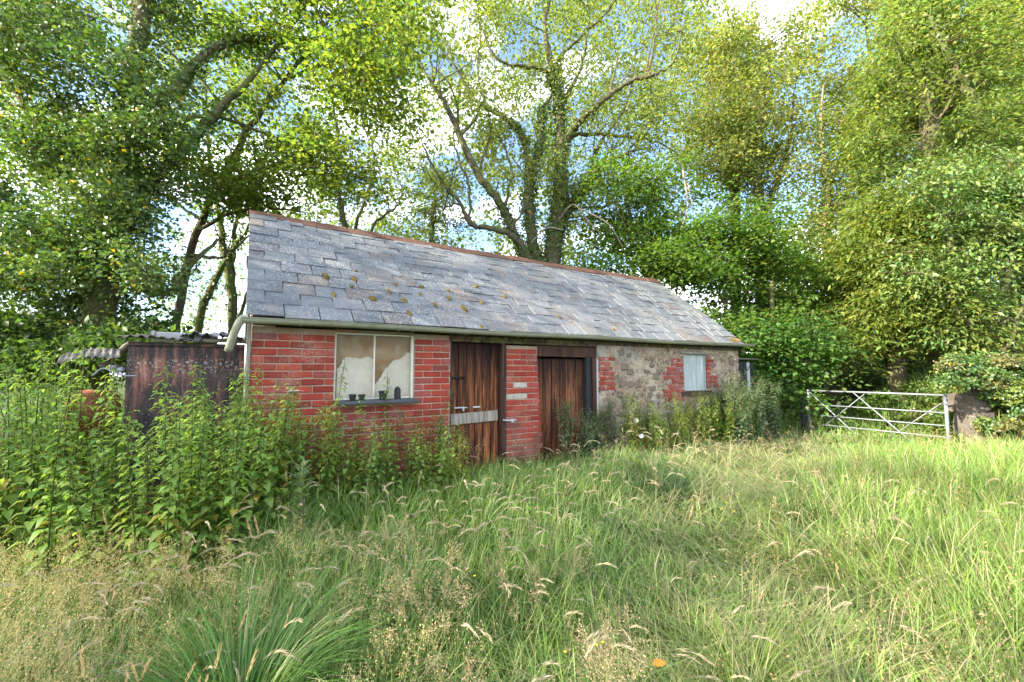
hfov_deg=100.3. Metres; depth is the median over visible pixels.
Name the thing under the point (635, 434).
dock plant
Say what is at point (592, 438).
mugwort plant
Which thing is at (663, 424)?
willowherb plant
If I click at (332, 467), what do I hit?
willowherb plant
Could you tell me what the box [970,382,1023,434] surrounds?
ivy
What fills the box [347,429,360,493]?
nettle plant
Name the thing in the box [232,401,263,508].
willowherb plant
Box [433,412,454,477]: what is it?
nettle plant
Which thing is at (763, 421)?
mugwort plant
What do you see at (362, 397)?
plant pot
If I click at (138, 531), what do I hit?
nettle plant
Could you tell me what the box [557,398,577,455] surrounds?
mugwort plant
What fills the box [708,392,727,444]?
willowherb plant
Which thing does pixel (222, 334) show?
corrugated sheet
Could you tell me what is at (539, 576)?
brown bent grass
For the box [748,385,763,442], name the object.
mugwort plant
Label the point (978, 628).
reddish bent grass
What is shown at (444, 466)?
willowherb plant
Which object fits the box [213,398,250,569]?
nettle plant
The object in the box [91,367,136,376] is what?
pipe
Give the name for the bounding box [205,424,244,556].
nettle plant
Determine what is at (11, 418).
nettle plant
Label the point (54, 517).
nettle plant
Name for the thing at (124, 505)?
nettle plant
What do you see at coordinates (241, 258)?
sky
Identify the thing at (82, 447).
nettle plant
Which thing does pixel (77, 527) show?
nettle plant
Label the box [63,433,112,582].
nettle plant
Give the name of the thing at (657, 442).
nettle plant
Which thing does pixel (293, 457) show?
nettle plant
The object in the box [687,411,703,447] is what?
nettle plant
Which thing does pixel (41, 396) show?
nettle plant
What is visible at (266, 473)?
nettle plant
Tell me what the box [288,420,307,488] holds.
willowherb plant
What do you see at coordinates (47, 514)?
nettle plant
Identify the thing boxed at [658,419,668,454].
nettle plant
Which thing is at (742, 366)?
lean to
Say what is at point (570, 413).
mugwort plant
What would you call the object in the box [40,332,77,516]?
nettle plant
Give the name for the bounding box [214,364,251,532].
nettle plant
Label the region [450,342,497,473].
plank door
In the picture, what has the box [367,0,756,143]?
wood canopy
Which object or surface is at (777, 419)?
mugwort plant
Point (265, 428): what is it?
nettle plant
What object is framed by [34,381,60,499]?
nettle plant
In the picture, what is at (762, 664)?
sedge tussock
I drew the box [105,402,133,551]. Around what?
nettle plant
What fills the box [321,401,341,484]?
nettle plant
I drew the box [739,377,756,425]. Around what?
mugwort plant
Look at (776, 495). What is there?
sedge tussock
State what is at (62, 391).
nettle plant
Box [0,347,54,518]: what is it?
nettle plant
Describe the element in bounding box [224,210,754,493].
brick shed
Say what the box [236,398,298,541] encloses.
nettle plant
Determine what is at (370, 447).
nettle plant
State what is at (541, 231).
dead branch
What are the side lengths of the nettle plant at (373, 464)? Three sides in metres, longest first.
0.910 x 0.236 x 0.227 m
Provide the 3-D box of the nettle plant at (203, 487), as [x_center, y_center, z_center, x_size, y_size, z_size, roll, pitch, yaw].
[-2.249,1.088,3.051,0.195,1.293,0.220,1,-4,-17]
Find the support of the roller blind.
attached to the brick shed
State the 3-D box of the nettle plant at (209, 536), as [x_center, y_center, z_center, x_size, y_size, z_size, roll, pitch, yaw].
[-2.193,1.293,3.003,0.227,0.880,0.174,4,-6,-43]
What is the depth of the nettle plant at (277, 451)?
3.88 m
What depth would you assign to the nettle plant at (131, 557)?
3.01 m
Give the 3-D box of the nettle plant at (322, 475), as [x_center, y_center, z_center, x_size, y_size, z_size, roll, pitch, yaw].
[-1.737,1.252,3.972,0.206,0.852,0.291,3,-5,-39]
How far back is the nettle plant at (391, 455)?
4.81 m
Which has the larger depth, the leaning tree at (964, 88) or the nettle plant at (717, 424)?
the leaning tree at (964, 88)
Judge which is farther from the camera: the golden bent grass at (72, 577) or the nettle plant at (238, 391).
the nettle plant at (238, 391)
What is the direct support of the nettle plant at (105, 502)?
on the ground at (996, 436)
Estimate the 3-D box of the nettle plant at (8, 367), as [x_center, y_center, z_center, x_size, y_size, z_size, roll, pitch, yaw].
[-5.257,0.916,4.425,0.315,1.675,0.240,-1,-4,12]
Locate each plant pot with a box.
[349,394,356,400]
[358,394,364,400]
[378,391,387,399]
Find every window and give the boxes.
[333,332,413,400]
[683,354,705,390]
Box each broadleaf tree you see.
[800,0,1023,374]
[915,0,1023,268]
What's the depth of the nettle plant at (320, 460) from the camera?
4.09 m
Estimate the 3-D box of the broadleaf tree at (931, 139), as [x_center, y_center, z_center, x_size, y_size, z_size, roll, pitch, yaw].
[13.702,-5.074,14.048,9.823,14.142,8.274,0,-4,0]
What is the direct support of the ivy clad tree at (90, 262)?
on the ground at (996, 436)
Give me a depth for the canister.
5.04 m
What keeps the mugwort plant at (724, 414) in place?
on the ground at (996, 436)
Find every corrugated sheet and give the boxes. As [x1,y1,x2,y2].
[56,347,120,364]
[117,334,204,341]
[179,331,245,340]
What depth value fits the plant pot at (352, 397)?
4.77 m
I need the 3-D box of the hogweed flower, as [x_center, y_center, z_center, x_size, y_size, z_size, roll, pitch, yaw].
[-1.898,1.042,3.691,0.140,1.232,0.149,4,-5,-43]
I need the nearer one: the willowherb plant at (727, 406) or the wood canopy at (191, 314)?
the willowherb plant at (727, 406)
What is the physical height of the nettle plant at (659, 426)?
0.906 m
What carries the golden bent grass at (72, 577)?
on the ground at (996, 436)
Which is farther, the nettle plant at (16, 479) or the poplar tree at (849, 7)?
the poplar tree at (849, 7)
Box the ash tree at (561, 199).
[378,0,719,264]
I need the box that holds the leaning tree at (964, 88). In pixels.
[842,0,1023,355]
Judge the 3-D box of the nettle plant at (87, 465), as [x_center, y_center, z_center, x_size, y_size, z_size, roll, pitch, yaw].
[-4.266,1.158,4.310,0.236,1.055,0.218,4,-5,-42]
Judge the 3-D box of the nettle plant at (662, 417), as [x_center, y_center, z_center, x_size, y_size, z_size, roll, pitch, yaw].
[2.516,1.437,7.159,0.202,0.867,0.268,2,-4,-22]
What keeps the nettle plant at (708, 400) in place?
on the ground at (996, 436)
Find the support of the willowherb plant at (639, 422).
on the ground at (996, 436)
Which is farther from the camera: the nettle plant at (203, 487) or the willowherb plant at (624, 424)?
the willowherb plant at (624, 424)
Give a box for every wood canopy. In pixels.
[121,220,248,342]
[247,112,601,266]
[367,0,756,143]
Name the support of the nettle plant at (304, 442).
on the ground at (996, 436)
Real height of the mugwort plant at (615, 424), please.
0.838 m
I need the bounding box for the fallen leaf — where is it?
[653,659,665,665]
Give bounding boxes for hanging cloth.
[336,357,372,397]
[374,352,409,398]
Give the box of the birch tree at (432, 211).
[379,155,486,246]
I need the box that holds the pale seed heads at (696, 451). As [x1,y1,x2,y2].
[0,413,1023,681]
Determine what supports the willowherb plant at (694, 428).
on the ground at (996, 436)
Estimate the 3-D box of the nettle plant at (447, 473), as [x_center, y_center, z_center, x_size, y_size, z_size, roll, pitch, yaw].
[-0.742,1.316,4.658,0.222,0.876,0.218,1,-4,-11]
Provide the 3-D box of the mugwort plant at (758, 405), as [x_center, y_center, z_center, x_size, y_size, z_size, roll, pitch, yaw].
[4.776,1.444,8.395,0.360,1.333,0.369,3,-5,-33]
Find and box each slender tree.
[149,40,288,343]
[186,159,285,332]
[268,50,424,239]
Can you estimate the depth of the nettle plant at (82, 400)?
3.35 m
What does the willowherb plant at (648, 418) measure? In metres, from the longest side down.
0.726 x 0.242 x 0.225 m
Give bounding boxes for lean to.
[738,358,757,399]
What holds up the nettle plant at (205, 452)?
on the ground at (996, 436)
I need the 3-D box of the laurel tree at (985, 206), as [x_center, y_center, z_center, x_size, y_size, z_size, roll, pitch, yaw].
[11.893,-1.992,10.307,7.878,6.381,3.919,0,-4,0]
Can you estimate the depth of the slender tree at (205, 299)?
12.10 m
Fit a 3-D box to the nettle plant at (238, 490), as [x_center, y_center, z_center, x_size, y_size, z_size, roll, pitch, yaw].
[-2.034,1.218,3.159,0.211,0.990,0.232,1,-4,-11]
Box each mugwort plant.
[552,400,572,458]
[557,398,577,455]
[558,398,584,457]
[576,410,587,457]
[582,403,595,453]
[583,419,596,455]
[585,424,598,453]
[590,410,605,450]
[591,404,612,455]
[597,420,608,446]
[599,400,616,450]
[601,394,622,451]
[606,408,620,449]
[707,373,734,438]
[713,386,728,436]
[714,384,732,432]
[718,390,732,444]
[720,368,740,443]
[732,367,752,411]
[732,388,751,445]
[733,372,755,444]
[733,386,746,446]
[734,386,764,447]
[735,401,749,438]
[736,405,752,445]
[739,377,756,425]
[742,400,753,445]
[745,391,759,437]
[747,369,767,442]
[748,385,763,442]
[749,381,763,441]
[754,380,769,436]
[757,401,768,442]
[759,404,770,445]
[762,380,782,443]
[766,388,782,444]
[767,398,782,442]
[767,407,782,441]
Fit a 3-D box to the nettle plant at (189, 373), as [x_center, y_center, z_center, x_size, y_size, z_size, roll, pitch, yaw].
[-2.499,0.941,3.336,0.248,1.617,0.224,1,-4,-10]
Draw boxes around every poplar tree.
[653,0,794,350]
[682,0,852,417]
[790,0,916,393]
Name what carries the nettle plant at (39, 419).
on the ground at (996, 436)
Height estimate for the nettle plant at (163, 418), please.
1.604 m
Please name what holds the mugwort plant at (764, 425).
on the ground at (996, 436)
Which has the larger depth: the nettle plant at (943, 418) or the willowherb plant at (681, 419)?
the nettle plant at (943, 418)
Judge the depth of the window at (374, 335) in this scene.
5.08 m
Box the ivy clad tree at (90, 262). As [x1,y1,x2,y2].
[0,0,367,447]
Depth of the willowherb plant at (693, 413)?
7.81 m
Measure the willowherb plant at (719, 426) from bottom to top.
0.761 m
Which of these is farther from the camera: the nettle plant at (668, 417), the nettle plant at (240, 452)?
the nettle plant at (668, 417)
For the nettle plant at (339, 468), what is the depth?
4.14 m
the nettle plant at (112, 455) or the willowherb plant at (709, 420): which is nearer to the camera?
the nettle plant at (112, 455)
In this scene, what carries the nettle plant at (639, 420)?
on the ground at (996, 436)
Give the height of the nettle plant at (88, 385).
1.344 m
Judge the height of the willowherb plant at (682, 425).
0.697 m
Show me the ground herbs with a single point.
(516, 589)
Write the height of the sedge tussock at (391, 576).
0.456 m
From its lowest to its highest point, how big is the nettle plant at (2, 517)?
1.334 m
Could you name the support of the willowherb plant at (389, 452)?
on the ground at (996, 436)
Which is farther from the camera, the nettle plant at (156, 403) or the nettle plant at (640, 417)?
the nettle plant at (640, 417)
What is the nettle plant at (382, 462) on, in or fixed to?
on the ground at (996, 436)
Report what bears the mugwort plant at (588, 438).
on the ground at (996, 436)
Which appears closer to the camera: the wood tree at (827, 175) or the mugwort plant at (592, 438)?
the mugwort plant at (592, 438)
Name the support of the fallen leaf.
on the brown bent grass at (539, 576)
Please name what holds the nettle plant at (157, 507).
on the ground at (996, 436)
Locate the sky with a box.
[0,0,1003,375]
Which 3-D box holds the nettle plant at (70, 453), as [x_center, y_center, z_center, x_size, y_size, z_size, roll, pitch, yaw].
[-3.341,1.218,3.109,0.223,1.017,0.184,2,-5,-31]
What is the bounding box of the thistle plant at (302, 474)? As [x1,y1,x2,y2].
[288,459,312,558]
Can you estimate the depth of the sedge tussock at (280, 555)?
2.89 m
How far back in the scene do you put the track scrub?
9.49 m
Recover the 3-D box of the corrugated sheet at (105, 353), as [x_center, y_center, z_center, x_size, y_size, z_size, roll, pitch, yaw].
[-3.949,0.127,3.998,0.420,0.078,0.300,-13,22,-38]
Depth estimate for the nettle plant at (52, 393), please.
3.81 m
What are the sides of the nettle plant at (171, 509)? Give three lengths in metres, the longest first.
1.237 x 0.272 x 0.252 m
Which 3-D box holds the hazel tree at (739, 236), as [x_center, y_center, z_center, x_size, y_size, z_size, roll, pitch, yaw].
[6.318,-0.842,12.164,6.067,6.814,4.714,0,-4,0]
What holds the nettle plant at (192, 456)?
on the ground at (996, 436)
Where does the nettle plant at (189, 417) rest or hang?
on the ground at (996, 436)
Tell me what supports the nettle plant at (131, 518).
on the ground at (996, 436)
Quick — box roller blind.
[335,334,408,396]
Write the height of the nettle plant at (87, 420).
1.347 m
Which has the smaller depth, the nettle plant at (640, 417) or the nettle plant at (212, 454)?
the nettle plant at (212, 454)
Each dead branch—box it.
[530,227,563,242]
[558,204,601,234]
[580,208,622,246]
[680,170,688,229]
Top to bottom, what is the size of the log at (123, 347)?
0.279 m
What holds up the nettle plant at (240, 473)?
on the ground at (996, 436)
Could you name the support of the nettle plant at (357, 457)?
on the ground at (996, 436)
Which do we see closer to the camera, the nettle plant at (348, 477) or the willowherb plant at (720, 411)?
the nettle plant at (348, 477)
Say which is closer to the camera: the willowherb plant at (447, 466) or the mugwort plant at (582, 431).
the willowherb plant at (447, 466)
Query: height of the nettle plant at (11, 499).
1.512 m
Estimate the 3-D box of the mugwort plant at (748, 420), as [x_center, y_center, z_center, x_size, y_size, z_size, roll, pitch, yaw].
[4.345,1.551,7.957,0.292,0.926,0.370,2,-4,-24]
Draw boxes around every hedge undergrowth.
[0,303,193,398]
[757,363,924,418]
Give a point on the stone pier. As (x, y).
(964, 407)
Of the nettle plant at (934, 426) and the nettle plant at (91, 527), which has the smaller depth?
the nettle plant at (91, 527)
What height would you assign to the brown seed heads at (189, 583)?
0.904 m
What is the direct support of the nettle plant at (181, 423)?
on the ground at (996, 436)
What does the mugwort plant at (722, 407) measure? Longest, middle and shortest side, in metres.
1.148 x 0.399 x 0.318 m
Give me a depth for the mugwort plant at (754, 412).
8.08 m
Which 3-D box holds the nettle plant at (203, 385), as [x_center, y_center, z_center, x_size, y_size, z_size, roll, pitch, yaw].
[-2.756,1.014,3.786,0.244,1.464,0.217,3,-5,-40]
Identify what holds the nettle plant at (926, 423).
on the ground at (996, 436)
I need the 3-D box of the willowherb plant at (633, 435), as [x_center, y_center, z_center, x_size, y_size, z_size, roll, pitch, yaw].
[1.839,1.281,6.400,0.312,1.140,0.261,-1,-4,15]
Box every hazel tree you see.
[565,128,744,299]
[632,174,832,362]
[720,281,885,429]
[742,225,885,418]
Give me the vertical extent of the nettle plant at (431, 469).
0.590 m
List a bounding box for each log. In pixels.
[98,342,127,367]
[202,338,245,343]
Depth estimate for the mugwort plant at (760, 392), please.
8.06 m
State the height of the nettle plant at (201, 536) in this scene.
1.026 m
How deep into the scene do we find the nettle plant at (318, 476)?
4.01 m
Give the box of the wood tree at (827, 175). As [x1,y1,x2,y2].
[757,85,918,411]
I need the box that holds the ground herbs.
[0,407,1022,681]
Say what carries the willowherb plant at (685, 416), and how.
on the ground at (996, 436)
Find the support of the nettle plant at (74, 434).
on the ground at (996, 436)
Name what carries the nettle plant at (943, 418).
on the ground at (996, 436)
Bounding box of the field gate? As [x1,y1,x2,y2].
[807,390,949,446]
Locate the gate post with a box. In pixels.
[800,396,806,433]
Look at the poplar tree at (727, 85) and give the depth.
16.91 m
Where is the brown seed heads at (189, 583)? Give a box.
[52,453,890,681]
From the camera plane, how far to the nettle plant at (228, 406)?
4.03 m
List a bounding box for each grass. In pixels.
[0,428,1023,592]
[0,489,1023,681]
[0,495,465,681]
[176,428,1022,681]
[343,511,657,681]
[619,364,1023,464]
[652,420,1023,681]
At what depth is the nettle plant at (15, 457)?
3.32 m
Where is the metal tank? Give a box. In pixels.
[119,331,244,521]
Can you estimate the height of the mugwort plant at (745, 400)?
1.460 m
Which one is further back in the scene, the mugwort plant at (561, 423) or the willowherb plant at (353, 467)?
the mugwort plant at (561, 423)
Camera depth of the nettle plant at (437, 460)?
4.93 m
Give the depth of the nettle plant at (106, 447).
4.24 m
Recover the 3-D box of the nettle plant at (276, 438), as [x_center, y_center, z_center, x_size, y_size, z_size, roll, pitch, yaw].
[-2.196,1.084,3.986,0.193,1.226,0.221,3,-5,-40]
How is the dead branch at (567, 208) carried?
attached to the ash tree at (561, 199)
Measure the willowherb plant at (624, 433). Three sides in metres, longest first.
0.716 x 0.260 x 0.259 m
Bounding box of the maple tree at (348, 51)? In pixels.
[83,0,463,332]
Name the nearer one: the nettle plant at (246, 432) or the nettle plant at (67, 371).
the nettle plant at (246, 432)
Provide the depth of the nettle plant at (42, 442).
3.67 m
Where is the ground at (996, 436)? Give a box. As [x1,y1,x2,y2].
[0,354,1023,681]
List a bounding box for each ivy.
[893,346,1023,433]
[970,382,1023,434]
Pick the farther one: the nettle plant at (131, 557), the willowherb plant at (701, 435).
the willowherb plant at (701, 435)
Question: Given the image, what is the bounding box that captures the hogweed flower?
[287,390,301,497]
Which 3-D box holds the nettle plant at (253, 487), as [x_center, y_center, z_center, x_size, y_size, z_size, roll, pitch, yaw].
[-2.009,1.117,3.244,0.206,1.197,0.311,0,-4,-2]
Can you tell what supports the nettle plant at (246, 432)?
on the ground at (996, 436)
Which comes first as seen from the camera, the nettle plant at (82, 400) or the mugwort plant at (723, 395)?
the nettle plant at (82, 400)
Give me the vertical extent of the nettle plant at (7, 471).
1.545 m
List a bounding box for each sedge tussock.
[51,538,433,681]
[217,504,378,588]
[349,531,485,617]
[631,590,857,681]
[642,465,715,505]
[735,477,845,531]
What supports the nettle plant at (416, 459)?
on the ground at (996, 436)
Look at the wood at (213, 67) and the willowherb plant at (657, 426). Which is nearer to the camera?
the willowherb plant at (657, 426)
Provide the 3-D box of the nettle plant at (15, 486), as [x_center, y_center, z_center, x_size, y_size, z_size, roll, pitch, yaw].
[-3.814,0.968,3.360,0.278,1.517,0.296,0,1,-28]
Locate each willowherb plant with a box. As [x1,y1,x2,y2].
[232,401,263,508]
[264,411,288,512]
[267,389,300,504]
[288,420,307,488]
[316,405,344,513]
[316,408,345,481]
[338,441,358,498]
[345,446,366,513]
[375,422,397,493]
[379,451,393,494]
[404,445,419,488]
[406,411,431,491]
[417,443,436,494]
[439,447,457,493]
[440,448,452,483]
[445,439,461,485]
[455,427,471,488]
[616,393,634,448]
[617,417,629,449]
[625,389,642,451]
[630,406,644,442]
[643,400,653,446]
[643,412,654,441]
[649,421,658,454]
[650,412,667,453]
[651,407,663,444]
[660,421,675,454]
[670,412,680,453]
[672,393,689,449]
[679,399,693,443]
[679,414,690,444]
[680,400,691,444]
[683,408,693,443]
[686,394,700,443]
[691,418,699,442]
[693,393,706,443]
[694,390,709,447]
[694,417,704,447]
[702,398,715,442]
[705,404,716,440]
[705,405,718,447]
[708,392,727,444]
[710,411,720,446]
[713,395,722,441]
[713,412,724,443]
[722,389,734,436]
[723,402,735,446]
[723,407,735,443]
[736,398,747,448]
[747,400,753,439]
[750,411,757,440]
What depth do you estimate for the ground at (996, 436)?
3.08 m
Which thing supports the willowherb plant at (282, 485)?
on the ground at (996, 436)
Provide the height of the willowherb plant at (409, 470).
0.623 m
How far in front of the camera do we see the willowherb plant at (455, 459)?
4.81 m
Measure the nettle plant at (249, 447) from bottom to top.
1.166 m
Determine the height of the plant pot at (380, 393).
0.105 m
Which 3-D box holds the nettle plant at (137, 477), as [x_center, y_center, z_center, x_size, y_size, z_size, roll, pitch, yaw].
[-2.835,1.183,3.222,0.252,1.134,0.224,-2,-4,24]
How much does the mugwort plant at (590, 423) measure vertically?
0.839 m
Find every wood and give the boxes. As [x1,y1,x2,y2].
[0,0,441,317]
[526,22,1006,380]
[700,302,994,407]
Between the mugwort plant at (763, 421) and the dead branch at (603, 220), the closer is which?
the mugwort plant at (763, 421)
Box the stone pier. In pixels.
[942,386,994,443]
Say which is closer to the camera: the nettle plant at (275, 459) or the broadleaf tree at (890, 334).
the nettle plant at (275, 459)
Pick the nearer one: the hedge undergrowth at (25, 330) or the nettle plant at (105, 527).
the nettle plant at (105, 527)
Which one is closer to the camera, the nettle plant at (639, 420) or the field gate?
the nettle plant at (639, 420)
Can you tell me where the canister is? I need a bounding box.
[394,387,400,398]
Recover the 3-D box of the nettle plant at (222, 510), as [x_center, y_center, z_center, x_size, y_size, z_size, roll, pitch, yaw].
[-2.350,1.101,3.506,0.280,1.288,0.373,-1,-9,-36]
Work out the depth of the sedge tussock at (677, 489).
4.46 m
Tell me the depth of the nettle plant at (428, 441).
4.97 m
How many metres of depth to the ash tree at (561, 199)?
13.03 m
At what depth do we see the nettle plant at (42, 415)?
4.09 m
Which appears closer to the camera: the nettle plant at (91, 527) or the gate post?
the nettle plant at (91, 527)
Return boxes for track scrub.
[851,352,959,439]
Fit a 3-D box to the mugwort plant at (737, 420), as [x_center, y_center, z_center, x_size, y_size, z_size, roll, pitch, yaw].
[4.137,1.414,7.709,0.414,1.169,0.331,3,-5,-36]
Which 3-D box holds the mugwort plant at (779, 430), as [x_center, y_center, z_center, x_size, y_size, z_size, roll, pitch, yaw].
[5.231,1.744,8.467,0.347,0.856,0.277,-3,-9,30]
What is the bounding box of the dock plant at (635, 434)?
[630,422,640,450]
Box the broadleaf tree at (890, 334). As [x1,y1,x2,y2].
[797,169,1023,404]
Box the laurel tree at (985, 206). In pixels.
[844,137,1023,364]
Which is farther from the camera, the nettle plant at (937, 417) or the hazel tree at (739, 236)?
the hazel tree at (739, 236)
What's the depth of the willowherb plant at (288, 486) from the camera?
4.11 m
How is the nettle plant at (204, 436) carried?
on the ground at (996, 436)
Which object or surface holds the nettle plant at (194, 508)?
on the ground at (996, 436)
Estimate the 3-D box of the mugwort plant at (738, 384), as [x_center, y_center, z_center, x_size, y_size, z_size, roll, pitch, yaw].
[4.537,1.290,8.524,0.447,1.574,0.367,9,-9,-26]
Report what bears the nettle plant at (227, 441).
on the ground at (996, 436)
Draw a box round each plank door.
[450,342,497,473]
[537,358,583,460]
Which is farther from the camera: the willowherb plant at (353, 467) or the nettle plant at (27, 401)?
the willowherb plant at (353, 467)
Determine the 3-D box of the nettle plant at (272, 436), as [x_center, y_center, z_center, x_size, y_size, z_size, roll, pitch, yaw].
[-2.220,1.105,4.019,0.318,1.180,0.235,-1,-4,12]
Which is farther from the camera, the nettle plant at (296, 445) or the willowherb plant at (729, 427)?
the willowherb plant at (729, 427)
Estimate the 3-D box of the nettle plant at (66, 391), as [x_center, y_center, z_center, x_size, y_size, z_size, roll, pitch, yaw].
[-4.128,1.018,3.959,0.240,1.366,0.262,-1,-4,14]
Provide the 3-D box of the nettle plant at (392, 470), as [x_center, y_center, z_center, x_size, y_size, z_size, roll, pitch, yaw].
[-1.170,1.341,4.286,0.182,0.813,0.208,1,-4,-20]
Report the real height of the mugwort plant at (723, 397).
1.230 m
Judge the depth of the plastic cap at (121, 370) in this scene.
4.04 m
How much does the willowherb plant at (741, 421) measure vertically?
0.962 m
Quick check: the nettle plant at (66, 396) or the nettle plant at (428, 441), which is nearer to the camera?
the nettle plant at (66, 396)
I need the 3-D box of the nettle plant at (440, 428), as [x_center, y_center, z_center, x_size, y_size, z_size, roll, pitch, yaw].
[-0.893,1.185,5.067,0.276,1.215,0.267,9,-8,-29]
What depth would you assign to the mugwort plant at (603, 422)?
6.67 m
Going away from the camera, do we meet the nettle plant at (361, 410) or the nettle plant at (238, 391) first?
the nettle plant at (238, 391)
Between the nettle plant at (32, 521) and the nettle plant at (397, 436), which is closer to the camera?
the nettle plant at (32, 521)
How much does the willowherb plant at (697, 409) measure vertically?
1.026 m
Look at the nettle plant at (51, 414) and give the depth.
4.34 m
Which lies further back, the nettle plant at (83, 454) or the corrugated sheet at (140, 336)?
the corrugated sheet at (140, 336)
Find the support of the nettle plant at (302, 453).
on the ground at (996, 436)
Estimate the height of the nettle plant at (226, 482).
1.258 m
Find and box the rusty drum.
[63,389,120,434]
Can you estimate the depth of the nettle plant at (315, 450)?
4.45 m
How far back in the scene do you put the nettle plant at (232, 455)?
3.42 m
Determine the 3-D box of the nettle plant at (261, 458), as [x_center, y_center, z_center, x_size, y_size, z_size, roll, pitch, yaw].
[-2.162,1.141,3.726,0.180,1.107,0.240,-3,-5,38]
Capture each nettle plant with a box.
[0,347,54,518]
[0,348,23,495]
[0,350,9,420]
[0,369,35,498]
[0,371,30,566]
[0,374,49,544]
[0,380,56,542]
[0,381,7,538]
[0,384,18,563]
[0,387,24,519]
[0,387,29,507]
[0,427,30,542]
[1,389,44,552]
[3,368,48,551]
[4,411,58,589]
[6,370,56,507]
[7,350,53,549]
[10,370,30,513]
[13,397,52,537]
[16,362,58,544]
[21,335,89,544]
[22,388,42,520]
[26,408,73,589]
[27,426,80,555]
[27,441,73,565]
[28,352,63,514]
[28,434,57,518]
[31,380,53,492]
[32,378,64,485]
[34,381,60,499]
[37,361,69,452]
[37,409,80,573]
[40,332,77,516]
[40,384,67,495]
[42,347,97,541]
[43,391,70,507]
[44,376,81,514]
[46,378,85,527]
[50,381,85,514]
[53,374,80,476]
[53,464,90,581]
[54,380,93,525]
[54,380,111,509]
[56,363,97,492]
[57,455,112,592]
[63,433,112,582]
[66,371,90,502]
[69,357,118,540]
[70,388,99,511]
[73,431,115,568]
[74,375,99,493]
[77,470,129,595]
[80,435,98,499]
[86,378,119,550]
[86,408,132,558]
[87,377,120,505]
[89,419,138,546]
[93,396,124,503]
[95,382,124,496]
[95,395,129,539]
[97,372,134,554]
[99,425,121,502]
[103,434,162,585]
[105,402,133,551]
[111,419,152,593]
[117,421,157,561]
[118,407,150,546]
[120,424,162,594]
[127,434,165,587]
[144,403,181,587]
[144,422,187,595]
[145,383,221,541]
[147,381,174,523]
[148,360,184,559]
[155,391,184,513]
[155,455,191,586]
[157,389,200,575]
[161,414,180,524]
[162,391,185,527]
[163,413,216,560]
[164,387,209,539]
[166,437,203,589]
[169,365,210,554]
[173,388,200,523]
[175,401,197,527]
[175,407,194,531]
[176,396,205,564]
[176,402,215,574]
[180,422,216,561]
[180,461,218,582]
[181,394,217,553]
[183,404,206,529]
[185,409,212,516]
[188,373,213,524]
[191,439,232,576]
[197,390,223,512]
[202,400,229,524]
[202,402,232,559]
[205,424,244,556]
[207,376,248,555]
[208,373,238,507]
[208,403,240,510]
[211,486,246,564]
[213,397,242,541]
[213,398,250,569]
[213,419,236,514]
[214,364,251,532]
[215,401,251,590]
[221,400,245,532]
[221,440,252,561]
[222,409,263,555]
[224,438,248,534]
[227,383,260,516]
[227,383,261,515]
[228,376,261,510]
[228,402,256,533]
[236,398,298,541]
[238,373,283,542]
[240,400,265,507]
[240,404,260,507]
[247,380,284,514]
[247,431,281,538]
[251,365,280,482]
[253,411,276,525]
[256,412,273,496]
[257,412,283,522]
[258,379,300,511]
[261,382,296,522]
[262,399,286,510]
[267,391,286,508]
[273,412,291,484]
[278,402,307,539]
[279,417,298,498]
[282,410,307,499]
[282,471,298,547]
[286,416,316,513]
[290,413,314,500]
[305,406,326,505]
[307,416,323,481]
[310,434,328,509]
[312,430,339,506]
[315,363,349,488]
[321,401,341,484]
[323,428,342,511]
[334,441,347,504]
[337,416,358,508]
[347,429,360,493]
[348,393,367,485]
[349,434,377,509]
[351,439,367,481]
[354,440,378,503]
[358,418,378,485]
[363,428,382,503]
[364,433,390,505]
[365,421,391,501]
[371,373,394,490]
[382,429,398,483]
[387,435,403,511]
[392,409,406,487]
[403,429,417,486]
[405,427,428,500]
[412,445,427,493]
[414,425,428,489]
[422,412,434,482]
[423,427,453,503]
[425,446,438,475]
[426,391,451,477]
[431,412,444,483]
[432,437,444,484]
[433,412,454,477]
[433,426,445,487]
[435,423,454,494]
[446,424,461,495]
[620,398,638,446]
[630,400,645,446]
[635,401,645,443]
[647,403,658,450]
[653,402,664,451]
[657,404,668,444]
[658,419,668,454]
[662,393,677,444]
[670,391,680,438]
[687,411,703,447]
[702,409,710,450]
[705,399,716,444]
[712,403,725,447]
[713,398,723,442]
[922,410,932,440]
[929,417,938,437]
[931,396,945,440]
[940,404,952,434]
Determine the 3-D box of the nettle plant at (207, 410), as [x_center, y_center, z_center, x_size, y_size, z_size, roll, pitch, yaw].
[-2.837,1.061,3.689,0.423,1.406,0.298,6,-12,-19]
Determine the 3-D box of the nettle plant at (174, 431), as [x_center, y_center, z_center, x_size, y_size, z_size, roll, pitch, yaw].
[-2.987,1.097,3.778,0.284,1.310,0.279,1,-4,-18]
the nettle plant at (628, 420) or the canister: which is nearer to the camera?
the canister
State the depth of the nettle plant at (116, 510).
3.27 m
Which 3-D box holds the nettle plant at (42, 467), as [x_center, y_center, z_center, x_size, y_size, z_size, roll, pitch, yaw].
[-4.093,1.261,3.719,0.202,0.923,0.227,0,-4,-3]
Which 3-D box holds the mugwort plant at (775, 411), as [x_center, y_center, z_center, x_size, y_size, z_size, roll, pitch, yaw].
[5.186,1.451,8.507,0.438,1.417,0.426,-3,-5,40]
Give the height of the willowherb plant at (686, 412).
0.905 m
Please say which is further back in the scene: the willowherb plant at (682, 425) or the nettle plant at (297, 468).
the willowherb plant at (682, 425)
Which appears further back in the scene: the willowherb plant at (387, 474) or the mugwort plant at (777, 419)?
the mugwort plant at (777, 419)

